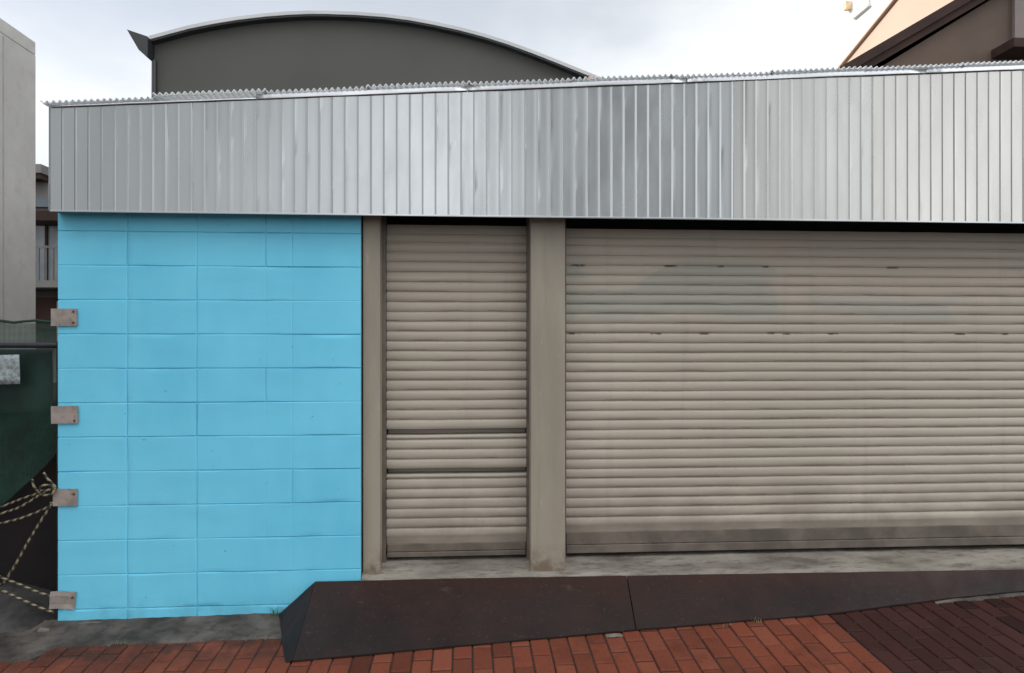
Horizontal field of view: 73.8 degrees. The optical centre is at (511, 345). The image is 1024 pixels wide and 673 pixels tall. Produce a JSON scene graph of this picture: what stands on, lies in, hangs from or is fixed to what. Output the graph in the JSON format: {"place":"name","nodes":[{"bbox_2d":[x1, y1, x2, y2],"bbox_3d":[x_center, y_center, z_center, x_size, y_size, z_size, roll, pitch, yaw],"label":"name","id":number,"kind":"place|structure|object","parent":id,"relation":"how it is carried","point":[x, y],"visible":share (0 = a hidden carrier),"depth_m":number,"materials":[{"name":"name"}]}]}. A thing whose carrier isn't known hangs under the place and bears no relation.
{"place":"outdoors","nodes":[
{"label":"outdoors","id":0,"kind":"place"},
{"bbox_2d":[0,582,57,633],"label":"earth bank","id":1,"kind":"structure","parent":0,"point":[17,614],"depth_m":3.97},
{"bbox_2d":[0,384,55,589],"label":"covered stack","id":2,"kind":"object","parent":1,"relation":"on","point":[36,565],"visible":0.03,"depth_m":4.20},
{"bbox_2d":[0,301,58,615],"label":"pipe fence","id":3,"kind":"object","parent":1,"relation":"on","point":[28,344],"visible":0.21,"depth_m":3.99,"materials":[{"name":"metal"}]},
{"bbox_2d":[0,355,19,383],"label":"printed sheet","id":4,"kind":"object","parent":3,"relation":"attached to","point":[9,369],"visible":1,"depth_m":3.98,"materials":[{"name":"grey paper"}]},
{"bbox_2d":[0,319,50,323],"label":"green cord","id":5,"kind":"object","parent":3,"relation":"attached to","point":[24,321],"visible":0.81,"depth_m":4.06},
{"bbox_2d":[0,322,56,505],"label":"safety net","id":6,"kind":"object","parent":3,"relation":"attached to","point":[16,449],"visible":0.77,"depth_m":4.08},
{"bbox_2d":[0,349,52,412],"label":"tarpaulin","id":7,"kind":"object","parent":6,"relation":"hanging from","point":[21,385],"visible":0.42,"depth_m":4.14,"materials":[{"name":"fabric"}]},
{"bbox_2d":[0,0,842,166],"label":"sky","id":8,"kind":"structure","parent":0,"point":[85,49],"materials":[{"name":"white"}]},
{"bbox_2d":[0,604,1023,672],"bbox_3d":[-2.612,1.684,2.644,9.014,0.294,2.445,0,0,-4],"label":"pavement","id":9,"kind":"structure","parent":0,"point":[561,655],"depth_m":3.52,"materials":[{"name":"red brick"}]},
{"bbox_2d":[0,613,281,663],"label":"gutter","id":10,"kind":"object","parent":9,"relation":"on","point":[18,646],"visible":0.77,"depth_m":3.79,"materials":[{"name":"concrete"}]},
{"bbox_2d":[37,627,49,631],"bbox_3d":[-2.623,1.596,3.818,0.070,0.034,0.030,0,0,-4],"label":"mortar chip","id":11,"kind":"object","parent":10,"relation":"on","point":[41,629],"visible":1,"depth_m":3.81,"materials":[{"name":"grey concrete"}]},
{"bbox_2d":[267,606,282,616],"bbox_3d":[-1.370,1.548,3.970,0.125,0.071,0.043,0,0,-16],"label":"weed","id":12,"kind":"object","parent":10,"relation":"on","point":[273,611],"visible":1,"depth_m":3.97,"materials":[{"name":"green plant"}]},
{"bbox_2d":[279,576,635,662],"bbox_3d":[-0.322,1.500,3.789,2.050,0.246,0.535,0,0,-4],"label":"ramp plate","id":13,"kind":"object","parent":9,"relation":"on","point":[319,620],"visible":1,"depth_m":3.81,"materials":[{"name":"metal"}]},
{"bbox_2d":[605,633,622,637],"bbox_3d":[0.556,1.575,3.703,0.101,0.023,0.033,0,0,-4],"label":"mortar chip","id":14,"kind":"object","parent":9,"relation":"on","point":[613,635],"visible":1,"depth_m":3.70,"materials":[{"name":"grey concrete"}]},
{"bbox_2d":[627,569,1023,629],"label":"ramp plate","id":15,"kind":"object","parent":9,"relation":"on","point":[664,601],"visible":1,"depth_m":4.05,"materials":[{"name":"metal"}]},
{"bbox_2d":[829,594,1023,672],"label":"driveway","id":16,"kind":"structure","parent":0,"point":[939,644],"depth_m":3.69,"materials":[{"name":"brick"}]},
{"bbox_2d":[934,592,1023,603],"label":"mortar fillet","id":17,"kind":"object","parent":16,"relation":"on","point":[981,598],"visible":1,"depth_m":4.12,"materials":[{"name":"concrete"}]},
{"bbox_3d":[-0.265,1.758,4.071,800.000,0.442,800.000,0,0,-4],"label":"ground","id":18,"kind":"structure","parent":0,"visible":0},
{"bbox_2d":[0,18,35,339],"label":"concrete building","id":19,"kind":"structure","parent":18,"relation":"on","point":[17,177],"depth_m":6.84,"materials":[{"name":"grey concrete"}]},
{"bbox_2d":[36,164,58,381],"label":"old house","id":20,"kind":"structure","parent":18,"relation":"on","point":[47,299],"depth_m":12.48,"materials":[{"name":"grey wood"}]},
{"bbox_2d":[36,197,48,207],"bbox_3d":[-8.960,-2.615,12.489,0.940,0.170,0.068,0,0,-4],"label":"window","id":21,"kind":"structure","parent":20,"relation":"in","point":[40,202],"depth_m":12.48,"materials":[{"name":"grey glass"}]},
{"bbox_2d":[36,223,57,279],"bbox_3d":[-8.468,-1.690,12.517,1.565,1.100,0.071,0,0,-4],"label":"window","id":22,"kind":"structure","parent":20,"relation":"in","point":[46,235],"depth_m":12.51,"materials":[{"name":"grey glass"}]},
{"bbox_2d":[36,297,58,328],"bbox_3d":[-8.370,-0.575,12.362,1.900,0.550,0.398,0,0,-4],"label":"doorway","id":23,"kind":"structure","parent":20,"relation":"in","point":[44,306],"depth_m":12.17,"materials":[{"name":"brown wood"}]},
{"bbox_2d":[127,10,600,98],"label":"arched hall","id":24,"kind":"structure","parent":18,"relation":"on","point":[286,51],"depth_m":9.92,"materials":[{"name":"grey metal"}]},
{"bbox_2d":[40,60,1023,620],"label":"garage","id":25,"kind":"structure","parent":18,"relation":"on","point":[732,322],"depth_m":4.12,"materials":[{"name":"blue paint"}]},
{"bbox_2d":[49,591,75,609],"bbox_3d":[-2.570,1.460,3.905,0.140,0.112,0.028,0,0,-12],"label":"bracket","id":26,"kind":"object","parent":25,"relation":"attached to","point":[62,599],"visible":1,"depth_m":3.91,"materials":[{"name":"metal"}]},
{"bbox_2d":[0,576,49,596],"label":"striped rope","id":27,"kind":"object","parent":26,"relation":"attached to","point":[24,586],"visible":1,"depth_m":3.88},
{"bbox_2d":[0,588,53,612],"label":"striped rope","id":28,"kind":"object","parent":26,"relation":"attached to","point":[25,601],"visible":1,"depth_m":3.88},
{"bbox_2d":[51,309,76,325],"bbox_3d":[-2.567,-0.160,3.909,0.143,0.099,0.011,0,0,-4],"label":"bracket","id":29,"kind":"object","parent":25,"relation":"attached to","point":[63,317],"visible":1,"depth_m":3.91,"materials":[{"name":"metal"}]},
{"bbox_2d":[51,406,77,423],"bbox_3d":[-2.564,0.399,3.909,0.149,0.102,0.011,0,0,-4],"label":"bracket","id":30,"kind":"object","parent":25,"relation":"attached to","point":[64,414],"visible":1,"depth_m":3.91,"materials":[{"name":"metal"}]},
{"bbox_2d":[53,489,77,505],"bbox_3d":[-2.561,0.873,3.909,0.134,0.099,0.011,0,0,-4],"label":"bracket","id":31,"kind":"object","parent":25,"relation":"attached to","point":[65,497],"visible":1,"depth_m":3.91,"materials":[{"name":"metal"}]},
{"bbox_2d":[0,502,50,586],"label":"striped rope","id":32,"kind":"object","parent":31,"relation":"attached to","point":[26,544],"visible":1,"depth_m":3.90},
{"bbox_2d":[0,501,52,524],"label":"striped rope","id":33,"kind":"object","parent":31,"relation":"attached to","point":[30,514],"visible":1,"depth_m":3.90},
{"bbox_2d":[0,472,55,514],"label":"striped rope","id":34,"kind":"object","parent":31,"relation":"attached to","point":[39,492],"visible":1,"depth_m":3.90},
{"bbox_2d":[843,0,890,58],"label":"white apartment","id":35,"kind":"structure","parent":18,"relation":"on","point":[860,17],"depth_m":29.93,"materials":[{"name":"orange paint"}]},
{"bbox_2d":[852,0,870,19],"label":"window","id":36,"kind":"structure","parent":35,"relation":"in","point":[860,6],"depth_m":29.63,"materials":[{"name":"white"}]},
{"bbox_2d":[838,0,952,66],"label":"peach house","id":37,"kind":"structure","parent":18,"relation":"on","point":[894,17],"depth_m":19.27,"materials":[{"name":"beige paint"}]},
{"bbox_2d":[840,0,1023,68],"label":"gabled house","id":38,"kind":"structure","parent":18,"relation":"on","point":[954,32],"depth_m":9.49,"materials":[{"name":"brown paint"}]},
{"bbox_2d":[1012,0,1023,37],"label":"window","id":39,"kind":"structure","parent":38,"relation":"in","point":[1017,5],"depth_m":9.50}
]}

